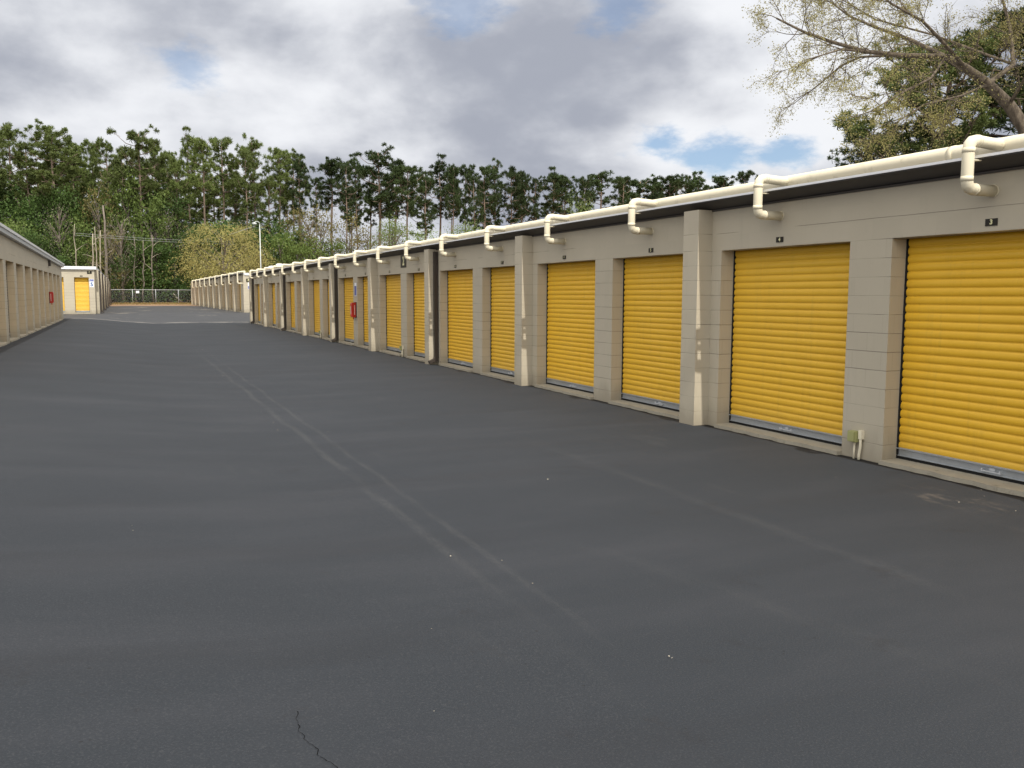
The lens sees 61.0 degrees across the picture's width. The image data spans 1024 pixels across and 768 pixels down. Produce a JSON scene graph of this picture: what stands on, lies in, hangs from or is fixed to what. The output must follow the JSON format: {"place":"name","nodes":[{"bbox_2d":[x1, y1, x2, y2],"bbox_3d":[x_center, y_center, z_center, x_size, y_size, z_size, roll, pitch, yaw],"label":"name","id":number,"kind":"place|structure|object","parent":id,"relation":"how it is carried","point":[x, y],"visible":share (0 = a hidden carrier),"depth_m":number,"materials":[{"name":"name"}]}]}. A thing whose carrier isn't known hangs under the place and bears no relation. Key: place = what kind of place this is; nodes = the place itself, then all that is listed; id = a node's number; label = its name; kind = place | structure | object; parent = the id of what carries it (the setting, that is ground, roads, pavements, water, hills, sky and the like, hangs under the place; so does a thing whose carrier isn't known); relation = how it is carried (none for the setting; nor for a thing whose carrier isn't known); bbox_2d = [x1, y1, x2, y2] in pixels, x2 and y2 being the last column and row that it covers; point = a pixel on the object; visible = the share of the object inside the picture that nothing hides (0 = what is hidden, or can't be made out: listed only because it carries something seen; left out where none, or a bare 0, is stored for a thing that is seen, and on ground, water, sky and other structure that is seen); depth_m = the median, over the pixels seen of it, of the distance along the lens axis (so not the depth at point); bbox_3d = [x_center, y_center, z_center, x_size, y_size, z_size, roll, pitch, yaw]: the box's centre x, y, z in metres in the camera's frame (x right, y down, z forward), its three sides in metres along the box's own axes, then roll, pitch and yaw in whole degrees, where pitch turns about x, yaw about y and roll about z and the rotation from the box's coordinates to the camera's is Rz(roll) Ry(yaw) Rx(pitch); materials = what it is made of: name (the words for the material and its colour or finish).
{"place":"outdoors","nodes":[
{"label":"outdoors","id":0,"kind":"place"},
{"bbox_2d":[0,304,1023,767],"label":"asphalt pavement","id":1,"kind":"structure","parent":0,"point":[228,538],"depth_m":5.46,"materials":[{"name":"grey asphalt"}]},
{"bbox_2d":[61,266,111,313],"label":"storage building","id":2,"kind":"structure","parent":1,"relation":"on","point":[80,295],"depth_m":58.23,"materials":[{"name":"beige concrete"}]},
{"bbox_2d":[74,277,89,311],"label":"door","id":3,"kind":"structure","parent":2,"relation":"in","point":[81,284],"depth_m":58.26,"materials":[{"name":"yellow metal"}]},
{"bbox_2d":[191,271,249,312],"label":"storage building","id":4,"kind":"structure","parent":1,"relation":"on","point":[229,291],"depth_m":76.27,"materials":[{"name":"beige concrete"}]},
{"bbox_2d":[248,134,1023,496],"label":"storage building","id":5,"kind":"structure","parent":1,"relation":"on","point":[880,302],"depth_m":11.22,"materials":[{"name":"beige concrete"}]},
{"bbox_2d":[313,280,319,335],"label":"door","id":6,"kind":"structure","parent":5,"relation":"in","point":[316,288],"depth_m":37.55,"materials":[{"name":"yellow metal"}]},
{"bbox_2d":[344,278,353,342],"bbox_3d":[-5.855,-2.739,31.812,0.082,2.455,2.450,-2,6,-24],"label":"door","id":7,"kind":"structure","parent":5,"relation":"in","point":[348,282],"depth_m":32.29,"materials":[{"name":"yellow metal"}]},
{"bbox_2d":[363,277,368,345],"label":"door","id":8,"kind":"structure","parent":5,"relation":"in","point":[365,279],"depth_m":30.00,"materials":[{"name":"yellow metal"}]},
{"bbox_2d":[386,274,400,352],"bbox_3d":[-3.515,-2.198,26.592,0.082,2.455,2.450,-2,6,-24],"label":"door","id":9,"kind":"structure","parent":5,"relation":"in","point":[393,282],"depth_m":26.93,"materials":[{"name":"yellow metal"}]},
{"bbox_2d":[413,273,424,357],"bbox_3d":[-2.345,-1.927,23.982,0.082,2.455,2.450,-2,6,-24],"label":"door","id":10,"kind":"structure","parent":5,"relation":"in","point":[418,278],"depth_m":24.60,"materials":[{"name":"yellow metal"}]},
{"bbox_2d":[447,269,472,367],"bbox_3d":[-1.175,-1.656,21.371,0.082,2.455,2.450,-2,6,-24],"label":"door","id":11,"kind":"structure","parent":5,"relation":"in","point":[460,282],"depth_m":21.58,"materials":[{"name":"yellow metal"}]},
{"bbox_2d":[490,266,514,376],"bbox_3d":[-0.006,-1.385,18.761,0.082,2.455,2.450,-2,6,-24],"label":"door","id":12,"kind":"structure","parent":5,"relation":"in","point":[502,335],"depth_m":19.19,"materials":[{"name":"yellow metal"}]},
{"bbox_2d":[546,261,594,393],"bbox_3d":[1.164,-1.115,16.151,0.082,2.455,2.450,-2,6,-24],"label":"door","id":13,"kind":"structure","parent":5,"relation":"in","point":[570,316],"depth_m":16.27,"materials":[{"name":"yellow metal"}]},
{"bbox_2d":[621,255,682,411],"bbox_3d":[2.334,-0.844,13.541,0.082,2.455,2.450,-2,6,-24],"label":"door","id":14,"kind":"structure","parent":5,"relation":"in","point":[652,286],"depth_m":13.77,"materials":[{"name":"yellow metal"}]},
{"bbox_2d":[729,243,849,445],"bbox_3d":[3.504,-0.573,10.931,0.082,2.455,2.450,-2,6,-24],"label":"door","id":15,"kind":"structure","parent":5,"relation":"in","point":[790,304],"depth_m":10.92,"materials":[{"name":"yellow metal"}]},
{"bbox_2d":[847,430,864,459],"bbox_3d":[3.818,0.682,9.675,0.088,0.345,0.170,-2,6,-24],"label":"outlet box","id":16,"kind":"object","parent":5,"relation":"attached to","point":[854,436],"visible":0.89,"depth_m":9.64,"materials":[{"name":"green paint"}]},
{"bbox_2d":[896,231,1023,484],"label":"door","id":17,"kind":"structure","parent":5,"relation":"in","point":[961,406],"depth_m":8.67,"materials":[{"name":"yellow metal"}]},
{"bbox_2d":[0,0,1023,259],"label":"sky","id":18,"kind":"structure","parent":0,"point":[639,89],"materials":[{"name":"grey"}]},
{"bbox_3d":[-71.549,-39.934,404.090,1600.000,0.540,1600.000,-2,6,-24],"label":"ground","id":19,"kind":"structure","parent":0,"visible":0},
{"bbox_2d":[0,121,32,203],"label":"pine tree","id":20,"kind":"object","parent":19,"relation":"on","point":[9,134],"visible":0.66,"depth_m":128.58,"materials":[{"name":"green plant"}]},
{"bbox_2d":[0,195,42,233],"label":"broadleaf tree","id":21,"kind":"object","parent":19,"relation":"on","point":[8,213],"visible":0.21,"depth_m":121.09,"materials":[{"name":"green plant"}]},
{"bbox_2d":[0,140,46,233],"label":"pine tree","id":22,"kind":"object","parent":19,"relation":"on","point":[19,155],"visible":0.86,"depth_m":122.40,"materials":[{"name":"green plant"}]},
{"bbox_2d":[0,222,63,346],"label":"storage building","id":23,"kind":"structure","parent":19,"relation":"on","point":[30,276],"depth_m":30.40,"materials":[{"name":"beige concrete"}]},
{"bbox_2d":[8,184,66,246],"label":"broadleaf tree","id":24,"kind":"object","parent":19,"relation":"on","point":[36,203],"visible":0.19,"depth_m":121.44,"materials":[{"name":"green plant"}]},
{"bbox_2d":[21,118,75,199],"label":"pine tree","id":25,"kind":"object","parent":19,"relation":"on","point":[37,136],"visible":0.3,"depth_m":127.31,"materials":[{"name":"green plant"}]},
{"bbox_2d":[19,182,82,264],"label":"broadleaf tree","id":26,"kind":"object","parent":19,"relation":"on","point":[48,213],"visible":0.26,"depth_m":121.31,"materials":[{"name":"green plant"}]},
{"bbox_2d":[19,129,87,221],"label":"pine tree","id":27,"kind":"object","parent":19,"relation":"on","point":[48,146],"visible":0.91,"depth_m":121.40,"materials":[{"name":"green plant"}]},
{"bbox_2d":[32,179,94,265],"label":"broadleaf tree","id":28,"kind":"object","parent":19,"relation":"on","point":[72,199],"visible":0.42,"depth_m":120.72,"materials":[{"name":"green plant"}]},
{"bbox_2d":[39,207,91,265],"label":"broadleaf tree","id":29,"kind":"object","parent":19,"relation":"on","point":[71,226],"visible":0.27,"depth_m":120.52,"materials":[{"name":"green plant"}]},
{"bbox_2d":[56,142,93,244],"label":"pine tree","id":30,"kind":"object","parent":19,"relation":"on","point":[84,184],"visible":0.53,"depth_m":127.60,"materials":[{"name":"green plant"}]},
{"bbox_2d":[52,219,108,273],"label":"broadleaf tree","id":31,"kind":"object","parent":19,"relation":"on","point":[81,231],"visible":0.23,"depth_m":121.21,"materials":[{"name":"green plant"}]},
{"bbox_2d":[76,138,104,211],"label":"pine tree","id":32,"kind":"object","parent":19,"relation":"on","point":[86,142],"visible":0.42,"depth_m":132.76,"materials":[{"name":"green plant"}]},
{"bbox_2d":[69,220,114,267],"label":"broadleaf tree","id":33,"kind":"object","parent":19,"relation":"on","point":[80,248],"visible":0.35,"depth_m":121.13,"materials":[{"name":"green plant"}]},
{"bbox_2d":[69,171,127,274],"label":"broadleaf tree","id":34,"kind":"object","parent":19,"relation":"on","point":[91,209],"visible":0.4,"depth_m":124.90,"materials":[{"name":"green plant"}]},
{"bbox_2d":[90,136,128,301],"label":"pine tree","id":35,"kind":"object","parent":19,"relation":"on","point":[107,147],"visible":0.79,"depth_m":126.53,"materials":[{"name":"green plant"}]},
{"bbox_2d":[85,229,137,301],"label":"broadleaf tree","id":36,"kind":"object","parent":19,"relation":"on","point":[111,254],"visible":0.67,"depth_m":120.84,"materials":[{"name":"green plant"}]},
{"bbox_2d":[101,148,136,219],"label":"pine tree","id":37,"kind":"object","parent":19,"relation":"on","point":[115,159],"visible":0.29,"depth_m":132.54,"materials":[{"name":"green plant"}]},
{"bbox_2d":[103,213,141,301],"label":"tree","id":38,"kind":"object","parent":19,"relation":"on","point":[120,254],"visible":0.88,"depth_m":121.07,"materials":[{"name":"plant"}]},
{"bbox_2d":[93,164,155,302],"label":"broadleaf tree","id":39,"kind":"object","parent":19,"relation":"on","point":[129,192],"visible":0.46,"depth_m":125.86,"materials":[{"name":"green plant"}]},
{"bbox_2d":[108,252,142,301],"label":"broadleaf tree","id":40,"kind":"object","parent":19,"relation":"on","point":[131,259],"visible":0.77,"depth_m":121.37,"materials":[{"name":"green plant"}]},
{"bbox_2d":[111,234,162,302],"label":"broadleaf tree","id":41,"kind":"object","parent":19,"relation":"on","point":[126,245],"visible":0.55,"depth_m":122.89,"materials":[{"name":"green plant"}]},
{"bbox_2d":[106,124,169,301],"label":"pine tree","id":42,"kind":"object","parent":19,"relation":"on","point":[149,185],"visible":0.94,"depth_m":126.05,"materials":[{"name":"green plant"}]},
{"bbox_2d":[106,184,182,301],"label":"broadleaf tree","id":43,"kind":"object","parent":19,"relation":"on","point":[159,221],"visible":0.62,"depth_m":124.29,"materials":[{"name":"green plant"}]},
{"bbox_2d":[111,275,190,302],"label":"undergrowth","id":44,"kind":"object","parent":19,"relation":"on","point":[157,297],"visible":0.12,"depth_m":123.38,"materials":[{"name":"green plant"}]},
{"bbox_2d":[126,240,183,301],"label":"broadleaf tree","id":45,"kind":"object","parent":19,"relation":"on","point":[158,247],"visible":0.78,"depth_m":123.56,"materials":[{"name":"green plant"}]},
{"bbox_2d":[141,137,174,300],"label":"pine tree","id":46,"kind":"object","parent":19,"relation":"on","point":[154,152],"visible":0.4,"depth_m":131.68,"materials":[{"name":"green plant"}]},
{"bbox_2d":[141,186,197,302],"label":"broadleaf tree","id":47,"kind":"object","parent":19,"relation":"on","point":[171,209],"visible":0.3,"depth_m":128.99,"materials":[{"name":"green plant"}]},
{"bbox_2d":[148,246,191,300],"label":"broadleaf tree","id":48,"kind":"object","parent":19,"relation":"on","point":[163,262],"visible":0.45,"depth_m":125.21,"materials":[{"name":"green plant"}]},
{"bbox_2d":[159,155,205,301],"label":"pine tree","id":49,"kind":"object","parent":19,"relation":"on","point":[175,165],"visible":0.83,"depth_m":130.84,"materials":[{"name":"green plant"}]},
{"bbox_2d":[170,126,200,225],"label":"pine tree","id":50,"kind":"object","parent":19,"relation":"on","point":[187,139],"visible":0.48,"depth_m":135.73,"materials":[{"name":"green plant"}]},
{"bbox_2d":[167,227,213,300],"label":"broadleaf tree","id":51,"kind":"object","parent":19,"relation":"on","point":[185,288],"visible":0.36,"depth_m":124.07,"materials":[{"name":"green plant"}]},
{"bbox_2d":[183,135,219,238],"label":"pine tree","id":52,"kind":"object","parent":19,"relation":"on","point":[200,145],"visible":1,"depth_m":129.25,"materials":[{"name":"green plant"}]},
{"bbox_2d":[180,225,227,300],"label":"broadleaf tree","id":53,"kind":"object","parent":19,"relation":"on","point":[208,241],"visible":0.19,"depth_m":125.53,"materials":[{"name":"green plant"}]},
{"bbox_2d":[195,181,227,223],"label":"pine tree","id":54,"kind":"object","parent":19,"relation":"on","point":[214,213],"visible":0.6,"depth_m":148.18,"materials":[{"name":"green plant"}]},
{"bbox_2d":[166,222,279,286],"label":"golden tree","id":55,"kind":"object","parent":19,"relation":"on","point":[214,271],"visible":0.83,"depth_m":116.04,"materials":[{"name":"yellow plant"}]},
{"bbox_2d":[205,136,245,221],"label":"pine tree","id":56,"kind":"object","parent":19,"relation":"on","point":[230,183],"visible":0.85,"depth_m":135.58,"materials":[{"name":"green plant"}]},
{"bbox_2d":[218,156,250,222],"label":"pine tree","id":57,"kind":"object","parent":19,"relation":"on","point":[237,197],"visible":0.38,"depth_m":141.53,"materials":[{"name":"green plant"}]},
{"bbox_2d":[228,149,266,234],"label":"pine tree","id":58,"kind":"object","parent":19,"relation":"on","point":[245,156],"visible":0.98,"depth_m":134.60,"materials":[{"name":"green plant"}]},
{"bbox_2d":[237,133,278,234],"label":"pine tree","id":59,"kind":"object","parent":19,"relation":"on","point":[252,145],"visible":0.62,"depth_m":140.01,"materials":[{"name":"green plant"}]},
{"bbox_2d":[234,228,289,272],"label":"broadleaf tree","id":60,"kind":"object","parent":19,"relation":"on","point":[260,236],"visible":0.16,"depth_m":131.60,"materials":[{"name":"green plant"}]},
{"bbox_2d":[253,175,286,249],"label":"pine tree","id":61,"kind":"object","parent":19,"relation":"on","point":[268,183],"visible":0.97,"depth_m":134.12,"materials":[{"name":"green plant"}]},
{"bbox_2d":[256,229,297,266],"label":"broadleaf tree","id":62,"kind":"object","parent":19,"relation":"on","point":[285,244],"visible":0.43,"depth_m":129.36,"materials":[{"name":"green plant"}]},
{"bbox_2d":[261,147,293,245],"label":"pine tree","id":63,"kind":"object","parent":19,"relation":"on","point":[277,155],"visible":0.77,"depth_m":139.22,"materials":[{"name":"green plant"}]},
{"bbox_2d":[268,147,315,230],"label":"pine tree","id":64,"kind":"object","parent":19,"relation":"on","point":[293,159],"visible":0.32,"depth_m":145.24,"materials":[{"name":"green plant"}]},
{"bbox_2d":[278,240,318,263],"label":"broadleaf tree","id":65,"kind":"object","parent":19,"relation":"on","point":[306,251],"visible":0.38,"depth_m":130.11,"materials":[{"name":"green plant"}]},
{"bbox_2d":[285,153,314,231],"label":"pine tree","id":66,"kind":"object","parent":19,"relation":"on","point":[300,171],"visible":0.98,"depth_m":138.21,"materials":[{"name":"green plant"}]},
{"bbox_2d":[276,202,324,259],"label":"broadleaf tree","id":67,"kind":"object","parent":19,"relation":"on","point":[301,223],"visible":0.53,"depth_m":133.69,"materials":[{"name":"green plant"}]},
{"bbox_2d":[289,224,330,260],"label":"broadleaf tree","id":68,"kind":"object","parent":19,"relation":"on","point":[311,243],"visible":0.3,"depth_m":133.84,"materials":[{"name":"green plant"}]},
{"bbox_2d":[303,177,330,244],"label":"pine tree","id":69,"kind":"object","parent":19,"relation":"on","point":[318,195],"visible":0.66,"depth_m":168.01,"materials":[{"name":"green plant"}]},
{"bbox_2d":[303,199,340,258],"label":"broadleaf tree","id":70,"kind":"object","parent":19,"relation":"on","point":[327,227],"visible":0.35,"depth_m":136.47,"materials":[{"name":"green plant"}]},
{"bbox_2d":[316,156,352,256],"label":"pine tree","id":71,"kind":"object","parent":19,"relation":"on","point":[329,166],"visible":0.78,"depth_m":144.96,"materials":[{"name":"green plant"}]},
{"bbox_2d":[332,162,363,253],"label":"pine tree","id":72,"kind":"object","parent":19,"relation":"on","point":[345,167],"visible":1,"depth_m":138.80,"materials":[{"name":"green plant"}]},
{"bbox_2d":[328,213,369,254],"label":"broadleaf tree","id":73,"kind":"object","parent":19,"relation":"on","point":[355,240],"visible":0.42,"depth_m":137.69,"materials":[{"name":"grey plant"}]},
{"bbox_2d":[340,157,374,245],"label":"pine tree","id":74,"kind":"object","parent":19,"relation":"on","point":[367,200],"visible":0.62,"depth_m":144.14,"materials":[{"name":"green plant"}]},
{"bbox_2d":[348,142,406,245],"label":"pine tree","id":75,"kind":"object","parent":19,"relation":"on","point":[375,157],"visible":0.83,"depth_m":143.43,"materials":[{"name":"green plant"}]},
{"bbox_2d":[364,207,420,249],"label":"broadleaf tree","id":76,"kind":"object","parent":19,"relation":"on","point":[393,228],"visible":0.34,"depth_m":99.42,"materials":[{"name":"green plant"}]},
{"bbox_2d":[375,158,418,245],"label":"pine tree","id":77,"kind":"object","parent":19,"relation":"on","point":[397,162],"visible":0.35,"depth_m":149.37,"materials":[{"name":"green plant"}]},
{"bbox_2d":[387,165,428,237],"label":"pine tree","id":78,"kind":"object","parent":19,"relation":"on","point":[410,202],"visible":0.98,"depth_m":142.70,"materials":[{"name":"green plant"}]},
{"bbox_2d":[397,173,440,239],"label":"pine tree","id":79,"kind":"object","parent":19,"relation":"on","point":[426,182],"visible":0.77,"depth_m":149.48,"materials":[{"name":"green plant"}]},
{"bbox_2d":[418,153,460,237],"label":"pine tree","id":80,"kind":"object","parent":19,"relation":"on","point":[439,168],"visible":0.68,"depth_m":155.83,"materials":[{"name":"green plant"}]},
{"bbox_2d":[440,163,463,234],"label":"pine tree","id":81,"kind":"object","parent":19,"relation":"on","point":[452,174],"visible":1,"depth_m":148.28,"materials":[{"name":"green plant"}]},
{"bbox_2d":[448,164,479,231],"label":"pine tree","id":82,"kind":"object","parent":19,"relation":"on","point":[464,199],"visible":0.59,"depth_m":155.08,"materials":[{"name":"green plant"}]},
{"bbox_2d":[462,173,483,229],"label":"pine tree","id":83,"kind":"object","parent":19,"relation":"on","point":[472,180],"visible":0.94,"depth_m":147.93,"materials":[{"name":"green plant"}]},
{"bbox_2d":[469,166,502,228],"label":"pine tree","id":84,"kind":"object","parent":19,"relation":"on","point":[492,198],"visible":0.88,"depth_m":153.43,"materials":[{"name":"green plant"}]},
{"bbox_2d":[479,157,517,225],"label":"pine tree","id":85,"kind":"object","parent":19,"relation":"on","point":[498,221],"visible":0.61,"depth_m":160.16,"materials":[{"name":"green plant"}]},
{"bbox_2d":[496,165,527,224],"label":"pine tree","id":86,"kind":"object","parent":19,"relation":"on","point":[514,205],"visible":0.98,"depth_m":152.79,"materials":[{"name":"green plant"}]},
{"bbox_2d":[517,175,547,221],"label":"pine tree","id":87,"kind":"object","parent":19,"relation":"on","point":[532,211],"visible":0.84,"depth_m":152.33,"materials":[{"name":"green plant"}]},
{"bbox_2d":[537,166,573,218],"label":"pine tree","id":88,"kind":"object","parent":19,"relation":"on","point":[555,179],"visible":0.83,"depth_m":159.13,"materials":[{"name":"green plant"}]},
{"bbox_2d":[550,173,575,214],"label":"pine tree","id":89,"kind":"object","parent":19,"relation":"on","point":[566,181],"visible":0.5,"depth_m":165.31,"materials":[{"name":"green plant"}]},
{"bbox_2d":[571,176,596,212],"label":"pine tree","id":90,"kind":"object","parent":19,"relation":"on","point":[585,181],"visible":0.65,"depth_m":159.21,"materials":[{"name":"green plant"}]},
{"bbox_2d":[578,169,620,208],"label":"pine tree","id":91,"kind":"object","parent":19,"relation":"on","point":[603,175],"visible":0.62,"depth_m":164.71,"materials":[{"name":"green plant"}]},
{"bbox_2d":[608,175,630,206],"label":"pine tree","id":92,"kind":"object","parent":19,"relation":"on","point":[620,184],"visible":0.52,"depth_m":159.28,"materials":[{"name":"green plant"}]},
{"bbox_2d":[611,174,667,205],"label":"pine tree","id":93,"kind":"object","parent":19,"relation":"on","point":[638,186],"visible":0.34,"depth_m":165.96,"materials":[{"name":"green plant"}]},
{"bbox_2d":[643,174,693,199],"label":"pine tree","id":94,"kind":"object","parent":19,"relation":"on","point":[670,189],"visible":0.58,"depth_m":166.51,"materials":[{"name":"green plant"}]},
{"bbox_2d":[678,170,710,193],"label":"pine tree","id":95,"kind":"object","parent":19,"relation":"on","point":[696,181],"visible":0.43,"depth_m":165.29,"materials":[{"name":"green plant"}]},
{"bbox_2d":[827,123,912,166],"bbox_3d":[17.847,-7.615,43.149,4.769,10.887,5.266,3,7,28],"label":"pine tree","id":96,"kind":"object","parent":19,"relation":"on","point":[853,160],"visible":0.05,"depth_m":42.91,"materials":[{"name":"green plant"}]},
{"bbox_2d":[742,0,1023,162],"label":"budding tree","id":97,"kind":"object","parent":19,"relation":"on","point":[1006,102],"visible":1,"depth_m":20.17,"materials":[{"name":"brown plant"}]},
{"bbox_2d":[832,18,1023,158],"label":"pine tree","id":98,"kind":"object","parent":19,"relation":"on","point":[975,127],"visible":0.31,"depth_m":38.67,"materials":[{"name":"green plant"}]},
{"bbox_2d":[882,5,1023,146],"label":"pine tree","id":99,"kind":"object","parent":19,"relation":"on","point":[1002,121],"visible":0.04,"depth_m":38.67,"materials":[{"name":"green plant"}]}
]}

